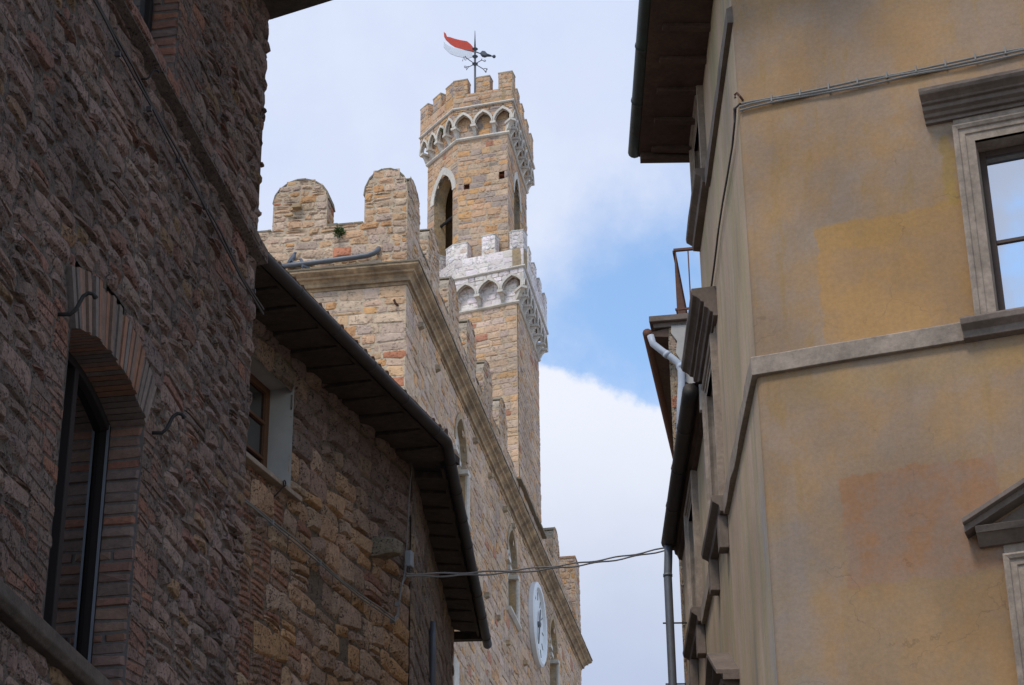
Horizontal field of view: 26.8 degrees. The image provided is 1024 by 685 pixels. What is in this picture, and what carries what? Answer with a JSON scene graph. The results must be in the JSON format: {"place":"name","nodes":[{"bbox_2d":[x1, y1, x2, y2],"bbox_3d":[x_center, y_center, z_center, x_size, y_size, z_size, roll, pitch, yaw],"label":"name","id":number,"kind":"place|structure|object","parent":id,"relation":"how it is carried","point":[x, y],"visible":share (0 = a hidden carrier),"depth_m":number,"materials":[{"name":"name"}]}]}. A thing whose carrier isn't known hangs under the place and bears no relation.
{"place":"outdoors","nodes":[
{"label":"outdoors","id":0,"kind":"place"},
{"bbox_2d":[257,0,700,684],"label":"sky","id":1,"kind":"structure","parent":0,"point":[349,82],"materials":[{"name":"blue"}]},
{"bbox_2d":[643,247,694,682],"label":"terrace house","id":2,"kind":"structure","parent":0,"point":[664,337],"depth_m":33.64,"materials":[{"name":"paint"}]},
{"label":"street","id":3,"kind":"structure","parent":0,"visible":0},
{"bbox_2d":[0,0,331,684],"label":"rubble house","id":4,"kind":"structure","parent":3,"relation":"on","point":[127,313],"depth_m":11.88,"materials":[{"name":"stone"}]},
{"bbox_2d":[0,328,143,684],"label":"window","id":5,"kind":"structure","parent":4,"relation":"in","point":[82,632],"depth_m":11.51,"materials":[{"name":"brick"}]},
{"bbox_2d":[133,0,181,79],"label":"window","id":6,"kind":"structure","parent":4,"relation":"in","point":[160,17],"depth_m":13.37,"materials":[{"name":"brick"}]},
{"bbox_2d":[93,0,263,314],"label":"utility cable","id":7,"kind":"object","parent":4,"relation":"attached to","point":[151,108],"visible":1,"depth_m":12.78,"materials":[{"name":"black rubber"}]},
{"bbox_2d":[234,252,491,684],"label":"corner house","id":8,"kind":"structure","parent":3,"relation":"on","point":[346,432],"depth_m":26.62,"materials":[{"name":"stone"}]},
{"bbox_2d":[246,350,301,501],"bbox_3d":[-3.015,0.930,25.310,0.475,1.480,1.650,-10,-29,18],"label":"window","id":9,"kind":"structure","parent":8,"relation":"in","point":[270,431],"depth_m":25.86,"materials":[{"name":"paint"}]},
{"bbox_2d":[245,468,411,622],"bbox_3d":[-2.231,1.732,26.582,0.076,2.424,4.989,-10,-29,18],"label":"utility cable","id":10,"kind":"object","parent":8,"relation":"attached to","point":[271,522],"visible":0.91,"depth_m":26.27,"materials":[{"name":"grey rubber"}]},
{"bbox_2d":[405,550,413,572],"bbox_3d":[-1.359,2.907,28.442,0.090,0.300,0.110,-10,-29,18],"label":"junction box","id":11,"kind":"object","parent":8,"relation":"attached to","point":[409,557],"visible":1,"depth_m":28.42,"materials":[{"name":"grey plastic"}]},
{"bbox_2d":[258,168,592,684],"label":"palace","id":12,"kind":"structure","parent":3,"relation":"on","point":[379,288],"depth_m":51.24,"materials":[{"name":"stone"}]},
{"bbox_2d":[287,252,296,262],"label":"pigeon","id":13,"kind":"object","parent":12,"relation":"on","point":[292,258],"visible":1,"depth_m":48.35,"materials":[{"name":"grey"}]},
{"bbox_2d":[299,258,309,268],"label":"pigeon","id":14,"kind":"object","parent":12,"relation":"on","point":[303,265],"visible":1,"depth_m":48.22,"materials":[{"name":"grey"}]},
{"bbox_2d":[331,226,346,238],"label":"wall plant","id":15,"kind":"object","parent":12,"relation":"attached to","point":[337,231],"depth_m":48.51,"materials":[{"name":"green plant"}]},
{"bbox_2d":[453,412,471,531],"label":"window","id":16,"kind":"structure","parent":12,"relation":"in","point":[465,476],"depth_m":53.02,"materials":[{"name":"stone"}]},
{"bbox_2d":[419,70,548,682],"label":"bell tower","id":17,"kind":"structure","parent":12,"relation":"on","point":[478,158],"depth_m":66.56,"materials":[{"name":"stone"}]},
{"bbox_2d":[444,32,495,92],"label":"weather vane","id":18,"kind":"object","parent":17,"relation":"on","point":[466,49],"visible":1,"depth_m":70.62,"materials":[{"name":"red metal"}]},
{"bbox_2d":[506,524,521,631],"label":"window","id":19,"kind":"structure","parent":12,"relation":"in","point":[513,584],"depth_m":59.41,"materials":[{"name":"stone"}]},
{"bbox_2d":[528,582,547,666],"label":"wall clock","id":20,"kind":"object","parent":12,"relation":"attached to","point":[537,619],"depth_m":62.10,"materials":[{"name":"white stone"}]},
{"bbox_2d":[548,613,559,684],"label":"window","id":21,"kind":"structure","parent":12,"relation":"in","point":[554,662],"depth_m":66.02,"materials":[{"name":"stone"}]},
{"bbox_2d":[661,381,721,684],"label":"house","id":22,"kind":"structure","parent":3,"relation":"on","point":[685,521],"depth_m":28.33,"materials":[{"name":"paint"}]},
{"bbox_2d":[406,546,674,577],"bbox_3d":[0.533,3.009,29.761,4.722,1.496,0.024,17,-32,-31],"label":"utility cable","id":23,"kind":"object","parent":22,"relation":"attached to","point":[504,571],"visible":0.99,"depth_m":29.45,"materials":[{"name":"grey rubber"}]},
{"bbox_2d":[683,470,704,659],"bbox_3d":[2.510,2.995,28.650,0.472,2.170,1.762,-1,-27,0],"label":"window","id":24,"kind":"structure","parent":22,"relation":"in","point":[694,575],"depth_m":28.42,"materials":[{"name":"grey stone"}]},
{"bbox_2d":[628,0,1023,684],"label":"plastered house","id":25,"kind":"structure","parent":3,"relation":"on","point":[852,358],"depth_m":21.07,"materials":[{"name":"paint"}]},
{"bbox_2d":[686,85,708,251],"bbox_3d":[2.439,-2.215,27.068,0.464,1.521,1.712,-1,-27,0],"label":"window","id":26,"kind":"structure","parent":25,"relation":"in","point":[698,153],"depth_m":26.73,"materials":[{"name":"grey stone"}]},
{"bbox_2d":[681,286,727,562],"bbox_3d":[2.415,1.047,25.547,0.583,2.826,2.022,-1,-27,0],"label":"window","id":27,"kind":"structure","parent":25,"relation":"in","point":[699,361],"depth_m":25.58,"materials":[{"name":"grey stone"}]},
{"bbox_2d":[705,653,739,684],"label":"window","id":28,"kind":"structure","parent":25,"relation":"in","point":[721,669],"depth_m":23.58,"materials":[{"name":"grey stone"}]},
{"bbox_2d":[711,103,740,285],"bbox_3d":[2.353,-1.553,23.929,0.079,0.268,3.686,-1,-27,0],"label":"utility cable","id":29,"kind":"object","parent":25,"relation":"attached to","point":[734,124],"visible":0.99,"depth_m":23.52,"materials":[{"name":"grey rubber"}]},
{"bbox_2d":[739,46,1023,111],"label":"utility cable","id":30,"kind":"object","parent":25,"relation":"attached to","point":[803,94],"visible":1,"depth_m":21.88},
{"bbox_2d":[918,68,1023,342],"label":"window","id":31,"kind":"structure","parent":25,"relation":"in","point":[983,110],"depth_m":21.10,"materials":[{"name":"grey stone"}]},
{"bbox_2d":[962,478,1023,684],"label":"window","id":32,"kind":"structure","parent":25,"relation":"in","point":[1008,533],"depth_m":19.29,"materials":[{"name":"grey stone"}]}
]}

